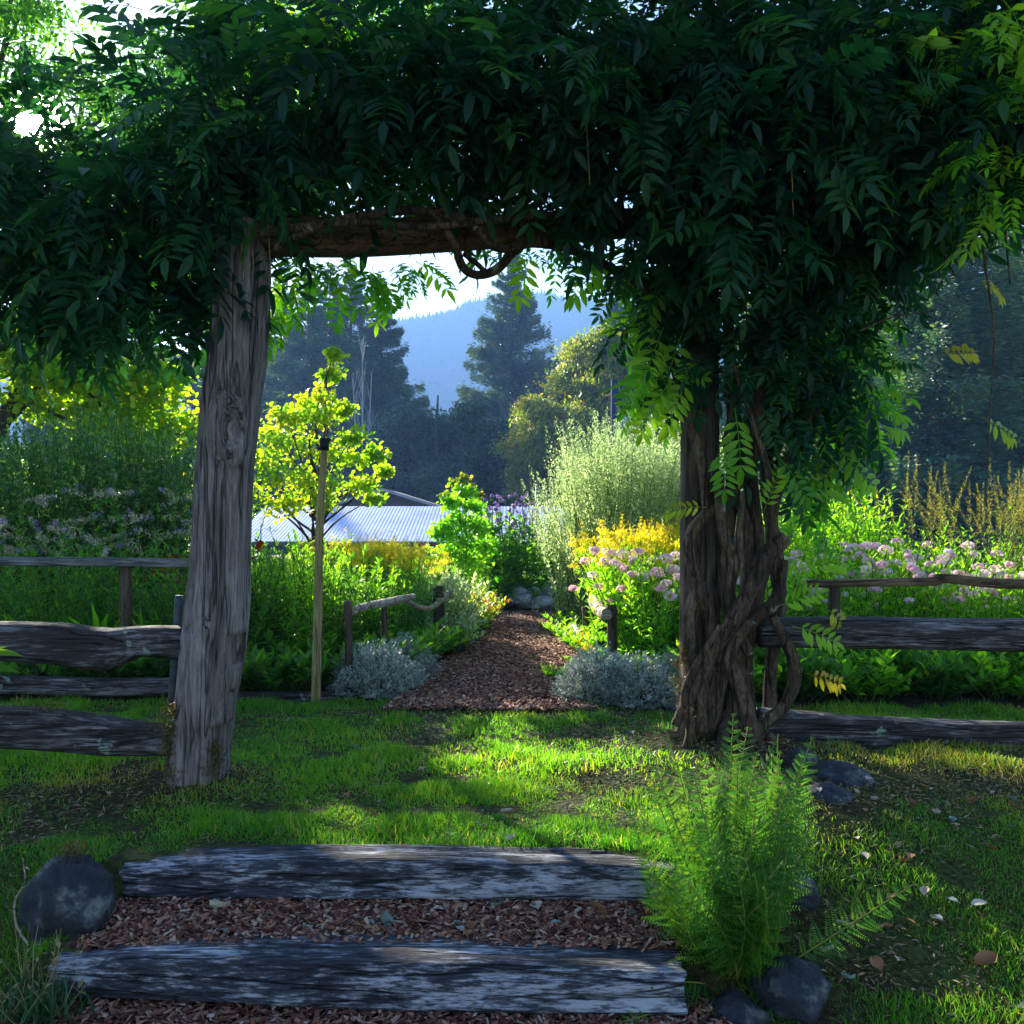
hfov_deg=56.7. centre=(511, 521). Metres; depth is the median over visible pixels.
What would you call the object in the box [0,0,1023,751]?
wisteria vine
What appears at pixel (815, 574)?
phlox
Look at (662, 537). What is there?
goldenrod
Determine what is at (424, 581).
leafy plant
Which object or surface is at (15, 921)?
bent twig
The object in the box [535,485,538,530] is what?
vent pipe
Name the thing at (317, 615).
garden pole
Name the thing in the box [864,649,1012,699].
leafy groundcover
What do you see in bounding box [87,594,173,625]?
grass clump
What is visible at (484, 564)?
leafy plant
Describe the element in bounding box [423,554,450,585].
goldenrod
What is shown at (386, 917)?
fallen leaf
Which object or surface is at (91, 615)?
grass clump
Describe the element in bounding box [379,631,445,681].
silver shrub
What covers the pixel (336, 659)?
leafy groundcover
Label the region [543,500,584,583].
cardoon
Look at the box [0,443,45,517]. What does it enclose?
broadleaf tree
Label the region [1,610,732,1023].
wood chips
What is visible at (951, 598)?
phlox
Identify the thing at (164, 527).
leafy shrub
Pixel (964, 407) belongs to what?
conifer
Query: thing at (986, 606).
phlox
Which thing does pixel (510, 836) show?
fallen leaf
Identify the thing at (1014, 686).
leafy groundcover
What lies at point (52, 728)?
split rail fence
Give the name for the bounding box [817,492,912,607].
leafy plant
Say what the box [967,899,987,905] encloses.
fallen leaf
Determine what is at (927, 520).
seed spike plant
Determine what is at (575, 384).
broadleaf tree
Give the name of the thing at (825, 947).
fallen leaf
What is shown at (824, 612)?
phlox
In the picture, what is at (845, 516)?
leafy plant
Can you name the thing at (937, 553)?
leafy plant
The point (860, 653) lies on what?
leafy groundcover
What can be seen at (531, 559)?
cardoon
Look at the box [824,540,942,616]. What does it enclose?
phlox
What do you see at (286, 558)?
leafy plant
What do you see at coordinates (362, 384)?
bare sapling
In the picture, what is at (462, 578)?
sage plant
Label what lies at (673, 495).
mugwort
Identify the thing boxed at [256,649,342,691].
leafy groundcover
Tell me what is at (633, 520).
mugwort
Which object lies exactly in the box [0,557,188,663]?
board railing
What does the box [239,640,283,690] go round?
leafy groundcover
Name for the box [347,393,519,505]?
broadleaf tree
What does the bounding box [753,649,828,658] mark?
leafy groundcover
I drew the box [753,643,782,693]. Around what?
leafy groundcover
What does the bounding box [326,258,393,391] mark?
conifer
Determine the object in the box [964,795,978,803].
fallen leaf
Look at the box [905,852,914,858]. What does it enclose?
fallen leaf
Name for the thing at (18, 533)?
spike flower
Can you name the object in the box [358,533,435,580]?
goldenrod
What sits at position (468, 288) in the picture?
sky
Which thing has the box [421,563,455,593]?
sage plant
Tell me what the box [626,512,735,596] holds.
goldenrod
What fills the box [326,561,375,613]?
leafy plant
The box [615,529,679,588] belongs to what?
goldenrod
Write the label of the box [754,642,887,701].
leafy groundcover
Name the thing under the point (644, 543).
goldenrod
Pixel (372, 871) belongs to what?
step log
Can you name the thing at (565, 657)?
leafy groundcover
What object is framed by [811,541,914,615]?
phlox
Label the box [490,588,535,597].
leafy groundcover
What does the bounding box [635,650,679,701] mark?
silver shrub
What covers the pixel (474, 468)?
broadleaf tree
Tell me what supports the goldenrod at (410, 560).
on the garden soil at (325, 689)
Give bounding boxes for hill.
[0,296,1011,444]
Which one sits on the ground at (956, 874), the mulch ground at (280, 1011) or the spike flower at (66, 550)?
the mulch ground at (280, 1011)
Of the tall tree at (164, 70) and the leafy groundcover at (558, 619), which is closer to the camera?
the leafy groundcover at (558, 619)
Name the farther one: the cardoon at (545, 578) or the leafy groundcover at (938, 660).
the cardoon at (545, 578)
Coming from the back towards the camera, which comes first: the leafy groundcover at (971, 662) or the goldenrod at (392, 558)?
the goldenrod at (392, 558)
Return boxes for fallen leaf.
[209,898,219,908]
[210,900,234,907]
[291,903,302,908]
[302,923,311,929]
[381,910,392,925]
[433,905,444,909]
[463,929,471,936]
[467,921,475,929]
[490,898,502,906]
[497,808,511,812]
[505,833,514,842]
[529,901,541,913]
[551,919,561,923]
[590,900,610,915]
[628,909,635,914]
[815,945,833,951]
[841,973,855,978]
[859,851,869,860]
[869,955,883,973]
[876,922,896,928]
[898,856,908,861]
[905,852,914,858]
[908,797,917,806]
[909,789,922,794]
[919,886,928,895]
[930,914,943,920]
[931,808,940,813]
[944,897,958,902]
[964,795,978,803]
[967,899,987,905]
[974,950,1000,964]
[988,845,997,849]
[1007,794,1018,800]
[1008,800,1023,809]
[1016,1001,1023,1008]
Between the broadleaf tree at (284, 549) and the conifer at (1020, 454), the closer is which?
the conifer at (1020, 454)
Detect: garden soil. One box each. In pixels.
[0,607,445,695]
[603,598,1023,709]
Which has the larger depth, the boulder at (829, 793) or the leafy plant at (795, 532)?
the leafy plant at (795, 532)
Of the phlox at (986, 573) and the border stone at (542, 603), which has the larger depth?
the border stone at (542, 603)
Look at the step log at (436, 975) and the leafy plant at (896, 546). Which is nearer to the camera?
the step log at (436, 975)
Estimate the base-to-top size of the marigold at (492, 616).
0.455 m
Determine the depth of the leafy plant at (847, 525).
8.26 m
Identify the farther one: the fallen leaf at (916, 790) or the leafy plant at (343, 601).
the leafy plant at (343, 601)
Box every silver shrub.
[329,638,429,700]
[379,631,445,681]
[549,642,641,705]
[585,650,678,711]
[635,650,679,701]
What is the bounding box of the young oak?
[424,472,503,579]
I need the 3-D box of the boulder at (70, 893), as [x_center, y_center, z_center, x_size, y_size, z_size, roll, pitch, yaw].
[-1.407,1.208,3.029,0.262,0.376,0.282,0,0,-41]
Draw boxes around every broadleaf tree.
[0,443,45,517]
[40,450,140,516]
[115,447,263,551]
[252,430,345,547]
[262,417,423,498]
[266,479,355,555]
[334,419,475,489]
[344,462,450,505]
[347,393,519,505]
[398,412,525,551]
[445,439,511,551]
[488,323,679,505]
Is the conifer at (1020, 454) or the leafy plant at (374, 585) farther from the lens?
the conifer at (1020, 454)
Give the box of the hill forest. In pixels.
[2,288,969,434]
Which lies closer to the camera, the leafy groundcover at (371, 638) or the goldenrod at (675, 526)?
the leafy groundcover at (371, 638)
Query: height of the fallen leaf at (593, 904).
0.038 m
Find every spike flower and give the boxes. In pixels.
[0,494,98,620]
[0,513,125,611]
[0,518,9,586]
[31,488,191,620]
[68,482,191,624]
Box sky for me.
[0,0,1022,351]
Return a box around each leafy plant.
[0,541,106,670]
[0,543,37,620]
[56,542,157,619]
[81,566,170,627]
[132,544,187,624]
[173,549,299,652]
[248,543,299,641]
[251,541,267,576]
[251,541,350,651]
[251,557,296,634]
[257,544,314,637]
[263,547,298,573]
[264,526,352,635]
[269,551,349,667]
[288,543,382,655]
[313,569,370,632]
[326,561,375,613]
[328,581,390,637]
[338,560,416,633]
[342,558,408,637]
[368,571,421,625]
[372,565,444,640]
[382,555,440,622]
[421,545,450,577]
[441,556,477,590]
[453,543,483,589]
[465,560,493,595]
[472,529,507,586]
[734,529,808,607]
[762,499,840,564]
[765,503,835,604]
[781,489,875,614]
[782,484,895,590]
[807,491,898,606]
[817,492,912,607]
[854,524,927,603]
[881,542,948,609]
[890,524,970,606]
[921,545,985,603]
[981,539,1021,589]
[1001,535,1023,597]
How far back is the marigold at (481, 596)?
9.83 m
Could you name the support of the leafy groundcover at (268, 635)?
on the garden soil at (325, 689)
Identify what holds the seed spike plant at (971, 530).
on the garden soil at (919, 699)
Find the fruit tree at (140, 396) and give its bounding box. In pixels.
[0,315,201,473]
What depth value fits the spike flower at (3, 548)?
7.90 m
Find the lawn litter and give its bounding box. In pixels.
[0,700,1023,1023]
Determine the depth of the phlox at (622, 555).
6.79 m
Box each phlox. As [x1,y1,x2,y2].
[568,556,663,655]
[585,548,679,645]
[587,545,679,660]
[597,546,679,658]
[615,549,679,659]
[736,549,810,616]
[738,553,845,616]
[769,557,838,615]
[784,556,874,616]
[801,575,882,616]
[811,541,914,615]
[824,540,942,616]
[846,536,958,616]
[867,560,964,617]
[901,539,999,617]
[909,561,1013,617]
[909,583,972,617]
[936,554,1023,617]
[941,585,1013,617]
[947,548,1023,617]
[989,589,1020,617]
[993,561,1023,617]
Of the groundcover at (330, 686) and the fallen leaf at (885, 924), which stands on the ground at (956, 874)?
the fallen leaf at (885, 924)
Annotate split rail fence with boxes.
[0,621,182,757]
[756,616,1023,747]
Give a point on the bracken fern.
(735, 874)
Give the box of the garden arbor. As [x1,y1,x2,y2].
[154,207,753,786]
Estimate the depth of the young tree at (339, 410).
10.80 m
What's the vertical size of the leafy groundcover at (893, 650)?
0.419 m
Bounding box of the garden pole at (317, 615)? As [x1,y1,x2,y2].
[311,438,331,703]
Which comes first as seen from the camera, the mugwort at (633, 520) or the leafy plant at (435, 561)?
the mugwort at (633, 520)
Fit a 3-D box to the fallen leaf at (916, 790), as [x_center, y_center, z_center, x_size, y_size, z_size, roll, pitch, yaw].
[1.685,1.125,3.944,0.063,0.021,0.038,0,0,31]
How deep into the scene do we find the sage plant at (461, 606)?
8.63 m
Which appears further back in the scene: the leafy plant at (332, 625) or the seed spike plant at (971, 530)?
the seed spike plant at (971, 530)
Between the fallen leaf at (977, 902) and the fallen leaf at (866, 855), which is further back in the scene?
the fallen leaf at (866, 855)
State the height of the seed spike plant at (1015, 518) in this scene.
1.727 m
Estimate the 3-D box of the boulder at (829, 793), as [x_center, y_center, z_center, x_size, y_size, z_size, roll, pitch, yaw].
[1.283,1.153,3.842,0.225,0.181,0.218,0,0,0]
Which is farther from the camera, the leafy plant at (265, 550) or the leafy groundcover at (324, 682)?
the leafy plant at (265, 550)
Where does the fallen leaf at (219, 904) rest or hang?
on the step tread
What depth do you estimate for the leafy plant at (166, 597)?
6.73 m
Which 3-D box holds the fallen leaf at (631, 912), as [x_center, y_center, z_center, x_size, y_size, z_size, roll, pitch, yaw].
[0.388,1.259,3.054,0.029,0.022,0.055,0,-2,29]
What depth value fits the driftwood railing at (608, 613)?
6.59 m
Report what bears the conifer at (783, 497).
on the ground at (956, 874)
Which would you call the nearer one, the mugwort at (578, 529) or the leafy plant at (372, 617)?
the leafy plant at (372, 617)
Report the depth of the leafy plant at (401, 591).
7.97 m
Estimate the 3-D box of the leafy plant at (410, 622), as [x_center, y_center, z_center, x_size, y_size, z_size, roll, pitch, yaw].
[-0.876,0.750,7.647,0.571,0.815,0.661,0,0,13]
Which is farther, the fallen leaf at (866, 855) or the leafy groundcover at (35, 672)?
the leafy groundcover at (35, 672)
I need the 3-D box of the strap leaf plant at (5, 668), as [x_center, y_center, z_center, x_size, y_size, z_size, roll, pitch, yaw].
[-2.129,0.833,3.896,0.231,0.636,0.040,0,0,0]
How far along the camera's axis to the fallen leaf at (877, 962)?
2.90 m
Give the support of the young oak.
on the garden soil at (325, 689)
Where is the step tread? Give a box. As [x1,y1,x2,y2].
[66,903,673,945]
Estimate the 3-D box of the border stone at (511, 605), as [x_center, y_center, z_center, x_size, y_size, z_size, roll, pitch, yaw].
[-0.045,1.011,11.821,0.304,0.206,0.218,0,0,23]
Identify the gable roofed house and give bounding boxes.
[324,488,440,551]
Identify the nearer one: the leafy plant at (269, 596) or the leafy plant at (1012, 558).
the leafy plant at (269, 596)
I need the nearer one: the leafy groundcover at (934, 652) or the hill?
the leafy groundcover at (934, 652)
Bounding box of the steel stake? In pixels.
[167,595,182,706]
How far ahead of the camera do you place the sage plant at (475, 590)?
9.13 m
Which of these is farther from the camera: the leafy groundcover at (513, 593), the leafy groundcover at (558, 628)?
the leafy groundcover at (513, 593)
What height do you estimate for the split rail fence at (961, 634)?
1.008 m
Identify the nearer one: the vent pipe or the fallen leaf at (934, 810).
the fallen leaf at (934, 810)
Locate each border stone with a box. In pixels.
[497,594,518,610]
[510,585,527,597]
[515,594,531,609]
[527,586,541,596]
[531,595,554,610]
[542,587,556,596]
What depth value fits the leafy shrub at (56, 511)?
8.81 m
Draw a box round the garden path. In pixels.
[378,634,602,710]
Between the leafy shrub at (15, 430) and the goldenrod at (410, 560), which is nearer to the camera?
the goldenrod at (410, 560)
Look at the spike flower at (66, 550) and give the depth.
7.34 m
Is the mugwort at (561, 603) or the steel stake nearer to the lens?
the steel stake
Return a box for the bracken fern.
[617,711,916,1023]
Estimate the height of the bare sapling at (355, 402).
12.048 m
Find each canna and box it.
[134,555,186,596]
[251,525,297,610]
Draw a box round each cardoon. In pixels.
[474,492,527,592]
[478,494,536,610]
[487,502,537,582]
[503,510,552,609]
[523,512,562,575]
[525,507,567,586]
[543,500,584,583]
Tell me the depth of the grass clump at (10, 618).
7.07 m
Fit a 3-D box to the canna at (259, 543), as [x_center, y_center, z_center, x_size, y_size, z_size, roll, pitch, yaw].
[-1.993,0.591,7.673,0.662,1.120,0.621,0,0,-42]
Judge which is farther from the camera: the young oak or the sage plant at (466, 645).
the young oak
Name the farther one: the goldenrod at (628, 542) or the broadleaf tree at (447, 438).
the broadleaf tree at (447, 438)
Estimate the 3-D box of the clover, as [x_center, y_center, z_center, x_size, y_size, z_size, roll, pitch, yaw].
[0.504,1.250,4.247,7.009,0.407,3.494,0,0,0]
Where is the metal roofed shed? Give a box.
[251,506,671,583]
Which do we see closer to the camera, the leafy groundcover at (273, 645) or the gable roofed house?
the leafy groundcover at (273, 645)
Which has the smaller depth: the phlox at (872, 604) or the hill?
the phlox at (872, 604)
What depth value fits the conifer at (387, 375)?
71.41 m
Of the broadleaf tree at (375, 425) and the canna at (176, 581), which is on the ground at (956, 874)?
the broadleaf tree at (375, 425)
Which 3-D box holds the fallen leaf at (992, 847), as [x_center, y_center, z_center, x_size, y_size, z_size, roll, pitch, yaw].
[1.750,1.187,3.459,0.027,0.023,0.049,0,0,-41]
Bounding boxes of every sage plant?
[399,568,469,629]
[407,571,493,638]
[417,568,475,617]
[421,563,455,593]
[422,609,490,653]
[428,572,497,636]
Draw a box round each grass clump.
[0,602,59,662]
[1,600,86,621]
[42,600,142,627]
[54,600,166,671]
[55,588,184,627]
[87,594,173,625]
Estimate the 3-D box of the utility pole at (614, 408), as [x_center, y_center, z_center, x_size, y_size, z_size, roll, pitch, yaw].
[2.477,-0.649,21.995,0.371,5.259,0.190,0,0,0]
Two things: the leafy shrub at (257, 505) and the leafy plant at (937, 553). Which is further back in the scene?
the leafy shrub at (257, 505)
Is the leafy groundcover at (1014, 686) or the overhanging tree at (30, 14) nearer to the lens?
the leafy groundcover at (1014, 686)
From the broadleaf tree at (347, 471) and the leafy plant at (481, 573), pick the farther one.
the broadleaf tree at (347, 471)
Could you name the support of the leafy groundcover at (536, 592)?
on the garden soil
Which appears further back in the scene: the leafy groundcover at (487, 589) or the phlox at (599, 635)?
the leafy groundcover at (487, 589)
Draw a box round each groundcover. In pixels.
[0,661,47,675]
[7,662,77,676]
[32,664,134,677]
[70,622,166,677]
[115,657,170,677]
[153,635,249,673]
[239,637,311,691]
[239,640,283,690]
[244,641,326,691]
[245,644,276,685]
[247,625,338,688]
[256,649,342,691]
[284,645,361,689]
[304,631,440,657]
[307,632,418,679]
[324,651,376,690]
[335,614,459,654]
[378,623,458,658]
[406,613,478,657]
[459,582,504,598]
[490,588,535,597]
[516,580,570,597]
[535,663,569,676]
[540,609,595,631]
[541,611,594,640]
[552,623,596,652]
[561,648,662,662]
[596,645,678,678]
[650,637,814,695]
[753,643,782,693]
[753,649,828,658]
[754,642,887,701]
[796,648,956,701]
[806,649,878,694]
[816,648,901,664]
[840,649,929,654]
[843,649,969,694]
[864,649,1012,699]
[886,650,993,665]
[895,649,1023,694]
[928,650,1023,699]
[977,651,1023,681]
[1000,652,1023,671]
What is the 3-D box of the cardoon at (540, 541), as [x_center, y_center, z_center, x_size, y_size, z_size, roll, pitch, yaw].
[0.446,0.505,13.275,0.697,1.288,0.626,0,0,15]
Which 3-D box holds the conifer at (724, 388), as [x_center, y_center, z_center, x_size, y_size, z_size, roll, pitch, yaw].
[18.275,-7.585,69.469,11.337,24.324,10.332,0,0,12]
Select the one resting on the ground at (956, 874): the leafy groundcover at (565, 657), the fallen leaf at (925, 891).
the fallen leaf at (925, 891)
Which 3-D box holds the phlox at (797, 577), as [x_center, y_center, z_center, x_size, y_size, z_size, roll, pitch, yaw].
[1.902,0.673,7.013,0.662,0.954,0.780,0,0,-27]
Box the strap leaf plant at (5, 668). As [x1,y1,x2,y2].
[0,646,21,769]
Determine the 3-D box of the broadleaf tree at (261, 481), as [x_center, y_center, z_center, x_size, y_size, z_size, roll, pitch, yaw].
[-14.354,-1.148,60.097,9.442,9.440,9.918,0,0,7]
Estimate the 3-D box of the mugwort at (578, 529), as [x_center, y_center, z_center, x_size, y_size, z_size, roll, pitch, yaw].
[0.874,0.044,9.217,1.230,2.222,1.256,0,0,-38]
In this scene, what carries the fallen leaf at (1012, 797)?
on the ground at (956, 874)
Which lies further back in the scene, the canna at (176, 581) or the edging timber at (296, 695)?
the canna at (176, 581)
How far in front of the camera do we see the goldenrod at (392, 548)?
8.84 m
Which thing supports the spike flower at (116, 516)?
on the garden soil at (325, 689)
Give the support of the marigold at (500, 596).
on the garden soil at (325, 689)
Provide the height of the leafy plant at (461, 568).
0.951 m
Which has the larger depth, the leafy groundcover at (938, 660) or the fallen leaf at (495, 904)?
the leafy groundcover at (938, 660)
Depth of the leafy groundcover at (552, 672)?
6.89 m
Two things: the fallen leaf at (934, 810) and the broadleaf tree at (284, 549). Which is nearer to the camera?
the fallen leaf at (934, 810)
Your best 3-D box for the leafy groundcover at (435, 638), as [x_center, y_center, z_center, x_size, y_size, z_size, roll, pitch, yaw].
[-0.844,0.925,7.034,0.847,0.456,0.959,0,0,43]
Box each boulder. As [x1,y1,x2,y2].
[17,835,114,945]
[709,988,770,1023]
[749,955,831,1023]
[779,856,819,911]
[786,747,817,767]
[806,760,875,787]
[807,782,852,804]
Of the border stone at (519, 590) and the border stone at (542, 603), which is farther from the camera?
the border stone at (519, 590)
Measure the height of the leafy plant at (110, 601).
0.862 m
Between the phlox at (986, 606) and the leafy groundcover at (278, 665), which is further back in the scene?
the phlox at (986, 606)
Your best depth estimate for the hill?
552.55 m
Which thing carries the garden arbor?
on the ground at (956, 874)
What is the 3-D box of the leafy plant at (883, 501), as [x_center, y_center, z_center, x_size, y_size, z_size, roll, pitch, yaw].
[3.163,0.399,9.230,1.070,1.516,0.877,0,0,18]
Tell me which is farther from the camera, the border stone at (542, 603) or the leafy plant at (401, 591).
the border stone at (542, 603)
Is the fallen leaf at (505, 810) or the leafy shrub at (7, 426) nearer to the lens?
the fallen leaf at (505, 810)
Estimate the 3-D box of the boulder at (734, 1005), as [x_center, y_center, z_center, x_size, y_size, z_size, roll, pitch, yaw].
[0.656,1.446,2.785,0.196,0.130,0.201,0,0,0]
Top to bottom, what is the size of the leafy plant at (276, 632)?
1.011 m
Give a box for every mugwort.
[521,455,615,631]
[532,417,673,620]
[548,409,677,568]
[562,406,679,585]
[588,420,679,523]
[594,410,725,547]
[626,428,723,529]
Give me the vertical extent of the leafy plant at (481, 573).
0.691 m
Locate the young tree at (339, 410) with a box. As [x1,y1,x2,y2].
[252,345,394,549]
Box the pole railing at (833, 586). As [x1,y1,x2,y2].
[805,573,1023,654]
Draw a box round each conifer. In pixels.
[19,353,91,451]
[90,311,198,558]
[176,320,204,440]
[252,267,359,556]
[261,257,306,434]
[303,264,368,398]
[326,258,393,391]
[330,271,433,441]
[444,253,560,431]
[587,285,639,402]
[719,250,785,533]
[719,307,749,422]
[734,260,1006,566]
[764,238,1023,588]
[893,209,1023,587]
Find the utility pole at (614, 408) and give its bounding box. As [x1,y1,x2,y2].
[611,380,626,460]
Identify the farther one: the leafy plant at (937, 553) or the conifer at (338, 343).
the conifer at (338, 343)
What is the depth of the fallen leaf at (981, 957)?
2.95 m
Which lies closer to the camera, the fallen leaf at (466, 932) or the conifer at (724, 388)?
the fallen leaf at (466, 932)
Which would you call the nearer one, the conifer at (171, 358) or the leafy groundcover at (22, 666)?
the leafy groundcover at (22, 666)
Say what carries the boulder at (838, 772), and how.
on the ground at (956, 874)
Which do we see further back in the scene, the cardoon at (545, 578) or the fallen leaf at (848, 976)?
the cardoon at (545, 578)
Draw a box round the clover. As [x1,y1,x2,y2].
[2,699,1023,1023]
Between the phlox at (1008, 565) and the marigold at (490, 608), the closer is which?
the phlox at (1008, 565)
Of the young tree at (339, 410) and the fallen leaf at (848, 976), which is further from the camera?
the young tree at (339, 410)
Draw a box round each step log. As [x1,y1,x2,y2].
[47,933,687,1015]
[119,844,680,900]
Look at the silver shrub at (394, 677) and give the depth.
6.17 m
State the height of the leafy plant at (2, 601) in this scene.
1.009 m
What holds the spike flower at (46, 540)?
on the garden soil at (325, 689)
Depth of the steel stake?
4.30 m
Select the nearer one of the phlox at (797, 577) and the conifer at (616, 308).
the phlox at (797, 577)
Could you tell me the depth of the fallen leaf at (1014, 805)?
3.79 m
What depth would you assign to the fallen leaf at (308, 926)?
2.96 m
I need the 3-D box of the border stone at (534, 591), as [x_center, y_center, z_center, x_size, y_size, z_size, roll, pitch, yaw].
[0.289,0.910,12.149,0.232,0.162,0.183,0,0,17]
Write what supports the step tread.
on the ground at (956, 874)
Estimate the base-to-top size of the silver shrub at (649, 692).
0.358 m
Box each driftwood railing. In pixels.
[344,586,452,690]
[570,594,617,662]
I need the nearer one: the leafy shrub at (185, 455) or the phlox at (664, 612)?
the phlox at (664, 612)
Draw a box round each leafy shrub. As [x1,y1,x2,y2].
[0,391,152,613]
[0,408,93,615]
[1,416,38,531]
[1,424,19,513]
[3,411,83,598]
[4,416,152,568]
[22,406,183,605]
[65,416,198,622]
[70,427,193,571]
[108,416,195,574]
[115,415,192,596]
[160,431,279,564]
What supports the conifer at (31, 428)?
on the ground at (956, 874)
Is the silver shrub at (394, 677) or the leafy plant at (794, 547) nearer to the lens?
the silver shrub at (394, 677)
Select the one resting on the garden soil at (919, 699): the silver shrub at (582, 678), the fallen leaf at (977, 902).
the silver shrub at (582, 678)
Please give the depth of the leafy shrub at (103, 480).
8.92 m
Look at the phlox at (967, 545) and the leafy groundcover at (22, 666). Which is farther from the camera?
the phlox at (967, 545)
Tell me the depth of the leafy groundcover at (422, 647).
6.75 m
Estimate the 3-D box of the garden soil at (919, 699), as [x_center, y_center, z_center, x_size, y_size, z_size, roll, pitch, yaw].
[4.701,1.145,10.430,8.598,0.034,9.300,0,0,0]
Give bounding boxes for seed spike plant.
[840,451,971,616]
[899,468,1023,598]
[917,480,1023,592]
[924,471,1023,607]
[976,458,1023,599]
[1009,478,1023,561]
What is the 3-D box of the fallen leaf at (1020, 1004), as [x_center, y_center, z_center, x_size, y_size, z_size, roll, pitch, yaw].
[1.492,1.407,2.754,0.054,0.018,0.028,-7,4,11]
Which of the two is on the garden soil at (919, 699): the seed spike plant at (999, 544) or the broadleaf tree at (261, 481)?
the seed spike plant at (999, 544)
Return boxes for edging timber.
[0,676,168,695]
[237,690,364,699]
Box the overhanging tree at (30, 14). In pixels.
[0,0,136,345]
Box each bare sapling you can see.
[348,371,363,470]
[355,324,365,430]
[358,372,378,439]
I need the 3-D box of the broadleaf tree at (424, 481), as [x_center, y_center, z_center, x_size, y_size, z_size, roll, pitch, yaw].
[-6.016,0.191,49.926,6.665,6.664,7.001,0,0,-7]
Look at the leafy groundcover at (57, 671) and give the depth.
6.30 m
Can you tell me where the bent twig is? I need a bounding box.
[11,858,29,944]
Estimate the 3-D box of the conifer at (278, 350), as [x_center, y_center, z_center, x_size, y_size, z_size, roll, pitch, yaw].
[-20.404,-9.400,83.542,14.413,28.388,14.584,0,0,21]
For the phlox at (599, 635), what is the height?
0.909 m
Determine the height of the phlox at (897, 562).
1.041 m
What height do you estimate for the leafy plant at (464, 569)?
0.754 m
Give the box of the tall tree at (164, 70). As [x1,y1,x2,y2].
[67,13,319,484]
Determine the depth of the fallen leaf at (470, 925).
2.97 m
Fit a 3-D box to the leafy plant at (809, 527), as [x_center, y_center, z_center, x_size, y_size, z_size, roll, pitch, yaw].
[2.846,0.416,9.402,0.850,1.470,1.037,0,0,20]
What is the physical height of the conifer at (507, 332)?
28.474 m
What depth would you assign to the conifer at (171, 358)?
79.70 m
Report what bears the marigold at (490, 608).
on the garden soil at (325, 689)
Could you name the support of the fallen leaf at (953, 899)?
on the ground at (956, 874)
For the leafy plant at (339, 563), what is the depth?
7.24 m
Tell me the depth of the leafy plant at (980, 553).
9.07 m
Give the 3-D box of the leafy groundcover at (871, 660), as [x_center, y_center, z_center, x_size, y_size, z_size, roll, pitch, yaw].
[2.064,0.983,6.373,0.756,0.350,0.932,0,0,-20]
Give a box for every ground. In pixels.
[0,696,1023,1023]
[1,1005,714,1023]
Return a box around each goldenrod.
[295,542,362,579]
[297,529,366,589]
[304,527,390,618]
[336,533,403,581]
[339,534,423,623]
[349,537,436,605]
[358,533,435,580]
[364,531,424,579]
[385,535,451,582]
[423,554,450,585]
[566,514,675,644]
[568,529,630,639]
[594,516,679,611]
[612,515,679,631]
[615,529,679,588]
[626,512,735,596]
[636,511,735,584]
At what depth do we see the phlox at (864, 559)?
7.48 m
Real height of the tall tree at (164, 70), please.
12.122 m
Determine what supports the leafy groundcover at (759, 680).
on the garden soil at (919, 699)
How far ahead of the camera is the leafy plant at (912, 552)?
8.94 m
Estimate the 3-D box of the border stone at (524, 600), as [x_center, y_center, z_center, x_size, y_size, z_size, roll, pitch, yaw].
[0.151,1.006,11.901,0.186,0.199,0.198,0,0,44]
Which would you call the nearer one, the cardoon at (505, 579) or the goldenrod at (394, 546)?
the goldenrod at (394, 546)
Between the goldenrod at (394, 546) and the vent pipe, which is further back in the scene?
the vent pipe
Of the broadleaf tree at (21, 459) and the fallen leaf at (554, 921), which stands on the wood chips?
the fallen leaf at (554, 921)
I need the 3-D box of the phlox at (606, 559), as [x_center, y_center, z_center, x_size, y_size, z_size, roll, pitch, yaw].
[0.989,0.661,6.838,0.811,0.992,0.688,0,0,27]
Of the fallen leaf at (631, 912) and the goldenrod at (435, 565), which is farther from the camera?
the goldenrod at (435, 565)
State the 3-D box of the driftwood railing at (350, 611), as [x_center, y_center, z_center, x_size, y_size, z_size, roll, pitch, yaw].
[-0.761,0.861,7.326,0.148,0.681,2.390,0,0,13]
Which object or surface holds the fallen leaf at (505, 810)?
on the ground at (956, 874)
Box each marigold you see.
[453,592,503,616]
[460,588,493,609]
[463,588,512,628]
[470,596,500,632]
[570,632,605,657]
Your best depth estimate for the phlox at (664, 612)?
6.53 m
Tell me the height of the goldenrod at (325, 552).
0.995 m
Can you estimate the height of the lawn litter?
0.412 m
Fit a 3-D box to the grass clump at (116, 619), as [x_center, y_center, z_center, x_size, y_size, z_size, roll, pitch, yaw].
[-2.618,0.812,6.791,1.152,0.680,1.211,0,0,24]
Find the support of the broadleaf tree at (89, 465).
on the ground at (956, 874)
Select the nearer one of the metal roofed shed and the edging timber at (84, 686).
the edging timber at (84, 686)
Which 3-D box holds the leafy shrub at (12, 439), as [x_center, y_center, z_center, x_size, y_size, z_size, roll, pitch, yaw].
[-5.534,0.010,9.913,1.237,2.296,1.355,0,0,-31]
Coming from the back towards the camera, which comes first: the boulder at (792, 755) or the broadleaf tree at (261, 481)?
the broadleaf tree at (261, 481)

